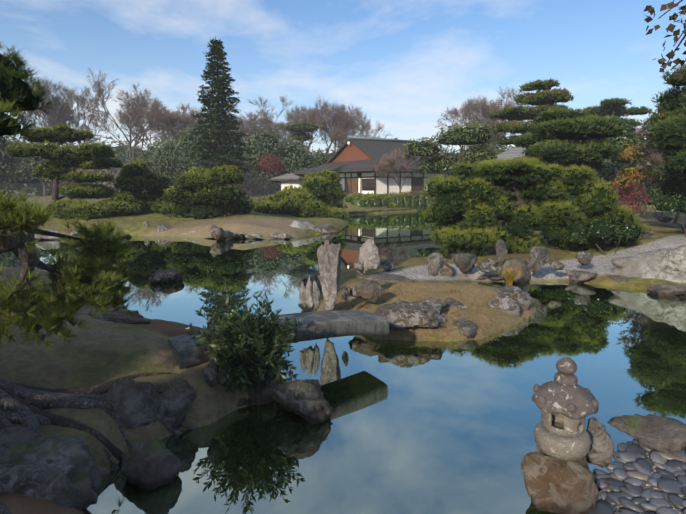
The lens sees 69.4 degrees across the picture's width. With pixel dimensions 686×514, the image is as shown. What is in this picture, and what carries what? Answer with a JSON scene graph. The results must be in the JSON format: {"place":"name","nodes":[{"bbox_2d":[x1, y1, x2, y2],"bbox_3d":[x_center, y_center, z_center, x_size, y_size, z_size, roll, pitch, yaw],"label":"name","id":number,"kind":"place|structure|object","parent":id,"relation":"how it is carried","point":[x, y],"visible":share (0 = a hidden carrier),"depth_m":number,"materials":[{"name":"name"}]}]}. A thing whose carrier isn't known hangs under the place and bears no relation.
{"place":"outdoors","nodes":[
{"label":"outdoors","id":0,"kind":"place"},
{"bbox_2d":[0,267,280,513],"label":"bank ground","id":1,"kind":"structure","parent":0,"point":[104,351],"depth_m":4.51,"materials":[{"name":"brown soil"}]},
{"bbox_2d":[0,40,197,513],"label":"old pine","id":2,"kind":"object","parent":1,"relation":"on","point":[26,406],"visible":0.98,"depth_m":3.85,"materials":[{"name":"green plant"}]},
{"bbox_2d":[185,289,301,399],"bbox_3d":[-0.917,0.827,4.657,1.142,1.075,1.092,0,8,2],"label":"shrub","id":3,"kind":"object","parent":1,"relation":"on","point":[248,350],"visible":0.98,"depth_m":4.59,"materials":[{"name":"green plant"}]},
{"bbox_2d":[168,310,388,368],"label":"stone bridge","id":4,"kind":"structure","parent":1,"relation":"on","point":[323,324],"depth_m":5.52,"materials":[{"name":"grey stone"}]},
{"bbox_2d":[0,190,639,196],"bbox_3d":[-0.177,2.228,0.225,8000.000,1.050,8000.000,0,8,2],"label":"ground","id":5,"kind":"structure","parent":0,"point":[16,192],"depth_m":120.40,"materials":[{"name":"brown soil"}]},
{"bbox_2d":[6,68,75,186],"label":"bare tree","id":6,"kind":"object","parent":5,"relation":"on","point":[52,109],"visible":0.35,"depth_m":74.81,"materials":[{"name":"brown plant"}]},
{"bbox_2d":[21,99,101,195],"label":"bare tree","id":7,"kind":"object","parent":5,"relation":"on","point":[44,185],"visible":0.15,"depth_m":82.39,"materials":[{"name":"brown plant"}]},
{"bbox_2d":[31,76,112,183],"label":"bare tree","id":8,"kind":"object","parent":5,"relation":"on","point":[65,92],"visible":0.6,"depth_m":78.36,"materials":[{"name":"brown plant"}]},
{"bbox_2d":[65,67,178,161],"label":"bare tree","id":9,"kind":"object","parent":5,"relation":"on","point":[142,101],"visible":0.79,"depth_m":72.28,"materials":[{"name":"brown plant"}]},
{"bbox_2d":[79,88,189,161],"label":"bare tree","id":10,"kind":"object","parent":5,"relation":"on","point":[104,118],"visible":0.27,"depth_m":78.72,"materials":[{"name":"brown plant"}]},
{"bbox_2d":[141,103,208,145],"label":"bare tree","id":11,"kind":"object","parent":5,"relation":"on","point":[168,122],"visible":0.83,"depth_m":71.95,"materials":[{"name":"brown plant"}]},
{"bbox_2d":[176,106,220,135],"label":"bare tree","id":12,"kind":"object","parent":5,"relation":"on","point":[194,122],"visible":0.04,"depth_m":81.05,"materials":[{"name":"brown plant"}]},
{"bbox_2d":[214,110,279,192],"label":"bare tree","id":13,"kind":"object","parent":5,"relation":"on","point":[243,121],"visible":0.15,"depth_m":81.36,"materials":[{"name":"brown plant"}]},
{"bbox_2d":[237,110,309,193],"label":"bare tree","id":14,"kind":"object","parent":5,"relation":"on","point":[265,121],"visible":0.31,"depth_m":78.50,"materials":[{"name":"brown plant"}]},
{"bbox_2d":[246,94,335,150],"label":"bare tree","id":15,"kind":"object","parent":5,"relation":"on","point":[296,114],"visible":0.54,"depth_m":79.25,"materials":[{"name":"brown plant"}]},
{"bbox_2d":[0,133,648,195],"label":"treeline","id":16,"kind":"object","parent":5,"relation":"on","point":[122,152],"visible":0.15,"depth_m":103.06,"materials":[{"name":"green wood"}]},
{"bbox_2d":[313,103,379,149],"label":"bare tree","id":17,"kind":"object","parent":5,"relation":"on","point":[334,135],"visible":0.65,"depth_m":79.38,"materials":[{"name":"brown plant"}]},
{"bbox_2d":[310,100,390,154],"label":"bare tree","id":18,"kind":"object","parent":5,"relation":"on","point":[348,112],"visible":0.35,"depth_m":80.17,"materials":[{"name":"brown plant"}]},
{"bbox_2d":[400,121,500,178],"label":"broadleaf tree","id":19,"kind":"object","parent":5,"relation":"on","point":[459,135],"visible":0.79,"depth_m":40.89,"materials":[{"name":"green plant"}]},
{"bbox_2d":[433,93,508,149],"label":"bare tree","id":20,"kind":"object","parent":5,"relation":"on","point":[471,111],"visible":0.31,"depth_m":85.11,"materials":[{"name":"brown plant"}]},
{"bbox_2d":[451,86,534,145],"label":"bare tree","id":21,"kind":"object","parent":5,"relation":"on","point":[495,105],"visible":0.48,"depth_m":76.86,"materials":[{"name":"brown plant"}]},
{"bbox_2d":[486,78,573,146],"bbox_3d":[15.059,-8.494,40.564,6.757,11.306,7.327,0,8,2],"label":"tall pine","id":22,"kind":"object","parent":5,"relation":"on","point":[547,97],"visible":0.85,"depth_m":39.09,"materials":[{"name":"green plant"}]},
{"bbox_2d":[528,164,638,200],"bbox_3d":[17.201,-4.935,37.416,9.537,4.921,5.019,0,8,2],"label":"tree","id":23,"kind":"object","parent":5,"relation":"on","point":[624,190],"depth_m":35.55,"materials":[{"name":"green plant"}]},
{"bbox_2d":[584,97,652,161],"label":"tall pine","id":24,"kind":"object","parent":5,"relation":"on","point":[614,106],"visible":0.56,"depth_m":43.62,"materials":[{"name":"green plant"}]},
{"bbox_2d":[1,195,654,239],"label":"shore ground","id":25,"kind":"structure","parent":0,"point":[265,225],"depth_m":23.26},
{"bbox_2d":[0,135,61,185],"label":"tree","id":26,"kind":"object","parent":25,"relation":"on","point":[14,170],"visible":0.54,"depth_m":57.95,"materials":[{"name":"green plant"}]},
{"bbox_2d":[5,124,141,219],"bbox_3d":[-13.292,-4.214,25.255,5.860,4.971,4.928,0,8,2],"label":"pine group","id":27,"kind":"object","parent":25,"relation":"on","point":[62,164],"visible":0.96,"depth_m":24.45,"materials":[{"name":"green plant"}]},
{"bbox_2d":[42,167,120,199],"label":"bare cherry","id":28,"kind":"object","parent":25,"relation":"on","point":[106,170],"visible":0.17,"depth_m":46.03,"materials":[{"name":"brown plant"}]},
{"bbox_2d":[110,159,174,215],"bbox_3d":[-11.106,-3.077,26.887,4.994,4.446,3.749,0,8,2],"label":"shrub","id":29,"kind":"object","parent":25,"relation":"on","point":[136,183],"visible":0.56,"depth_m":26.25,"materials":[{"name":"green plant"}]},
{"bbox_2d":[117,124,249,180],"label":"tree","id":30,"kind":"object","parent":25,"relation":"on","point":[172,158],"visible":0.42,"depth_m":61.37,"materials":[{"name":"green plant"}]},
{"bbox_2d":[160,164,254,219],"bbox_3d":[-7.037,-2.884,25.576,5.108,3.739,4.870,0,8,2],"label":"bush","id":31,"kind":"object","parent":25,"relation":"on","point":[201,193],"visible":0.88,"depth_m":24.10,"materials":[{"name":"green plant"}]},
{"bbox_2d":[189,37,252,184],"bbox_3d":[-9.308,-10.191,37.042,4.790,12.118,5.833,0,8,2],"label":"tall conifer","id":32,"kind":"object","parent":25,"relation":"on","point":[218,111],"visible":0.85,"depth_m":36.64,"materials":[{"name":"green plant"}]},
{"bbox_2d":[225,172,274,200],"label":"shrub","id":33,"kind":"object","parent":25,"relation":"on","point":[252,188],"visible":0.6,"depth_m":42.98,"materials":[{"name":"brown plant"}]},
{"bbox_2d":[256,152,286,194],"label":"red maple","id":34,"kind":"object","parent":25,"relation":"on","point":[276,167],"visible":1,"depth_m":53.25,"materials":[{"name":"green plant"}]},
{"bbox_2d":[239,126,329,183],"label":"tree","id":35,"kind":"object","parent":25,"relation":"on","point":[293,155],"visible":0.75,"depth_m":61.24,"materials":[{"name":"green plant"}]},
{"bbox_2d":[270,172,305,189],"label":"building","id":36,"kind":"structure","parent":25,"relation":"on","point":[287,179],"depth_m":60.60,"materials":[{"name":"white paint"}]},
{"bbox_2d":[250,169,349,220],"bbox_3d":[-2.812,-3.491,30.926,6.565,4.004,5.247,0,8,2],"label":"shrub","id":37,"kind":"object","parent":25,"relation":"on","point":[320,194],"visible":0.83,"depth_m":30.02,"materials":[{"name":"green plant"}]},
{"bbox_2d":[279,121,322,142],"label":"pine tree","id":38,"kind":"object","parent":25,"relation":"on","point":[302,135],"visible":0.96,"depth_m":69.30,"materials":[{"name":"green plant"}]},
{"bbox_2d":[344,192,400,208],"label":"hedge","id":39,"kind":"object","parent":25,"relation":"on","point":[349,198],"visible":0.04,"depth_m":43.21,"materials":[{"name":"green plant"}]},
{"bbox_2d":[292,136,460,198],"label":"house","id":40,"kind":"structure","parent":25,"relation":"on","point":[352,161],"depth_m":52.91,"materials":[{"name":"grey tile"}]},
{"bbox_2d":[349,208,415,213],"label":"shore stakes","id":41,"kind":"object","parent":25,"relation":"on","point":[354,212],"visible":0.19,"depth_m":39.32,"materials":[{"name":"brown wood"}]},
{"bbox_2d":[374,149,423,193],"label":"twiggy tree","id":42,"kind":"object","parent":25,"relation":"on","point":[389,160],"visible":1,"depth_m":43.29,"materials":[{"name":"brown plant"}]},
{"bbox_2d":[351,186,635,210],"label":"shore hedge","id":43,"kind":"object","parent":25,"relation":"on","point":[419,200],"depth_m":43.17,"materials":[{"name":"green plant"}]},
{"bbox_2d":[493,147,525,160],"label":"roof","id":44,"kind":"structure","parent":25,"relation":"on","point":[511,153],"depth_m":58.41,"materials":[{"name":"grey tile"}]},
{"bbox_2d":[438,139,662,165],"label":"tree","id":45,"kind":"object","parent":25,"relation":"on","point":[502,149],"visible":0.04,"depth_m":67.38,"materials":[{"name":"green plant"}]},
{"bbox_2d":[0,207,685,513],"bbox_3d":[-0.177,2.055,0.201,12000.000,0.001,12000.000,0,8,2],"label":"pond water","id":46,"kind":"structure","parent":0,"point":[425,427],"depth_m":5.11,"materials":[{"name":"blue liquid"}]},
{"bbox_2d":[0,212,685,510],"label":"rock","id":47,"kind":"object","parent":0,"point":[63,471],"depth_m":4.09,"materials":[{"name":"grey stone"}]},
{"bbox_2d":[0,0,685,154],"label":"sky","id":48,"kind":"structure","parent":0,"point":[402,63],"materials":[{"name":"blue"}]},
{"bbox_2d":[389,310,448,341],"bbox_3d":[1.266,1.038,7.332,0.517,0.574,1.706,6,10,35],"label":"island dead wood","id":49,"kind":"object","parent":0,"point":[392,328],"visible":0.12,"depth_m":6.84,"materials":[{"name":"wood"}]},
{"bbox_2d":[298,227,685,341],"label":"gravel shore","id":50,"kind":"structure","parent":0,"point":[601,265],"depth_m":10.67,"materials":[{"name":"grey gravel"}]},
{"bbox_2d":[299,238,379,310],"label":"standing stones","id":51,"kind":"object","parent":50,"relation":"on","point":[329,259],"visible":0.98,"depth_m":7.31,"materials":[{"name":"grey stone"}]},
{"bbox_2d":[35,220,685,282],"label":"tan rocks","id":52,"kind":"object","parent":50,"relation":"on","point":[665,264],"visible":0.5,"depth_m":10.47,"materials":[{"name":"beige stone"}]},
{"bbox_2d":[305,281,531,341],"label":"island lawn","id":53,"kind":"structure","parent":50,"relation":"on","point":[420,299],"depth_m":7.95,"materials":[{"name":"brown plant"}]},
{"bbox_2d":[492,264,526,285],"bbox_3d":[3.382,0.339,10.003,0.862,0.477,0.779,4,9,27],"label":"orange grass clump","id":54,"kind":"object","parent":50,"relation":"on","point":[508,276],"visible":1,"depth_m":9.96,"materials":[{"name":"yellow plant"}]},
{"bbox_2d":[420,156,646,258],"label":"shrubs","id":55,"kind":"object","parent":50,"relation":"on","point":[517,205],"visible":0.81,"depth_m":13.26,"materials":[{"name":"green plant"}]},
{"bbox_2d":[486,214,685,245],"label":"shore ground","id":56,"kind":"structure","parent":0,"point":[648,220],"depth_m":21.80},
{"bbox_2d":[512,107,626,199],"bbox_3d":[9.661,-4.052,22.156,4.708,5.712,7.211,3,9,22],"label":"pine","id":57,"kind":"object","parent":56,"relation":"on","point":[564,137],"visible":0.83,"depth_m":19.57,"materials":[{"name":"green plant"}]},
{"bbox_2d":[564,215,644,254],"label":"shrubs","id":58,"kind":"object","parent":56,"relation":"on","point":[604,229],"visible":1,"depth_m":12.78,"materials":[{"name":"green plant"}]},
{"bbox_2d":[607,114,648,201],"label":"tree","id":59,"kind":"object","parent":56,"relation":"on","point":[629,133],"visible":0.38,"depth_m":28.17,"materials":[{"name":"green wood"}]},
{"bbox_2d":[609,181,648,214],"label":"red maple","id":60,"kind":"object","parent":56,"relation":"on","point":[632,199],"visible":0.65,"depth_m":17.46,"materials":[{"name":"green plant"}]},
{"bbox_2d":[592,143,667,214],"bbox_3d":[21.189,-4.963,33.216,9.089,5.195,3.462,-1,8,-9],"label":"tree","id":61,"kind":"object","parent":56,"relation":"on","point":[651,192],"visible":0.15,"depth_m":32.72,"materials":[{"name":"green plant"}]},
{"bbox_2d":[605,138,660,222],"bbox_3d":[12.669,-3.247,21.469,2.419,3.955,1.799,-3,9,-23],"label":"orange maple","id":62,"kind":"object","parent":56,"relation":"on","point":[628,175],"visible":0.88,"depth_m":21.38,"materials":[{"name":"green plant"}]},
{"bbox_2d":[632,113,666,164],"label":"tree","id":63,"kind":"object","parent":56,"relation":"on","point":[642,133],"visible":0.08,"depth_m":19.78,"materials":[{"name":"grey plant"}]},
{"bbox_2d":[636,136,679,223],"bbox_3d":[13.516,-3.233,19.837,3.341,4.313,4.282,4,9,28],"label":"tree","id":64,"kind":"object","parent":56,"relation":"on","point":[656,157],"visible":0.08,"depth_m":19.62,"materials":[{"name":"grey plant"}]},
{"bbox_2d":[641,64,685,199],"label":"pine","id":65,"kind":"object","parent":56,"relation":"on","point":[667,130],"visible":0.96,"depth_m":15.72,"materials":[{"name":"green plant"}]},
{"bbox_2d":[651,192,685,236],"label":"dark shrubs","id":66,"kind":"object","parent":56,"relation":"on","point":[671,203],"visible":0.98,"depth_m":14.45,"materials":[{"name":"green plant"}]},
{"bbox_2d":[599,451,685,513],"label":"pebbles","id":67,"kind":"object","parent":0,"point":[645,487],"depth_m":3.27,"materials":[{"name":"grey stone"}]},
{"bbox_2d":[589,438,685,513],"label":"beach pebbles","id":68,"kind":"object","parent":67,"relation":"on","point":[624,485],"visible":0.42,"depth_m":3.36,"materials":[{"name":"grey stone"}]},
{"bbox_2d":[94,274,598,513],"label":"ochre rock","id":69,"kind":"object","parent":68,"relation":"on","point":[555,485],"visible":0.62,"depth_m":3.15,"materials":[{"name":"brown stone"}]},
{"bbox_2d":[532,357,598,460],"bbox_3d":[1.411,0.945,3.163,0.392,0.636,0.393,0,8,2],"label":"stone lantern","id":70,"kind":"object","parent":69,"relation":"on","point":[563,392],"visible":0.92,"depth_m":3.07,"materials":[{"name":"stone"}]},
{"bbox_2d":[541,411,585,436],"bbox_3d":[1.411,1.030,3.175,0.260,0.171,0.260,0,8,2],"label":"lantern firebox","id":71,"kind":"object","parent":70,"relation":"on","point":[573,428],"visible":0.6,"depth_m":3.08,"materials":[{"name":"stone"}]},
{"bbox_2d":[643,0,685,113],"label":"maple branch","id":72,"kind":"object","parent":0,"point":[670,27],"visible":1,"depth_m":2.79,"materials":[{"name":"brown plant"}]}
]}

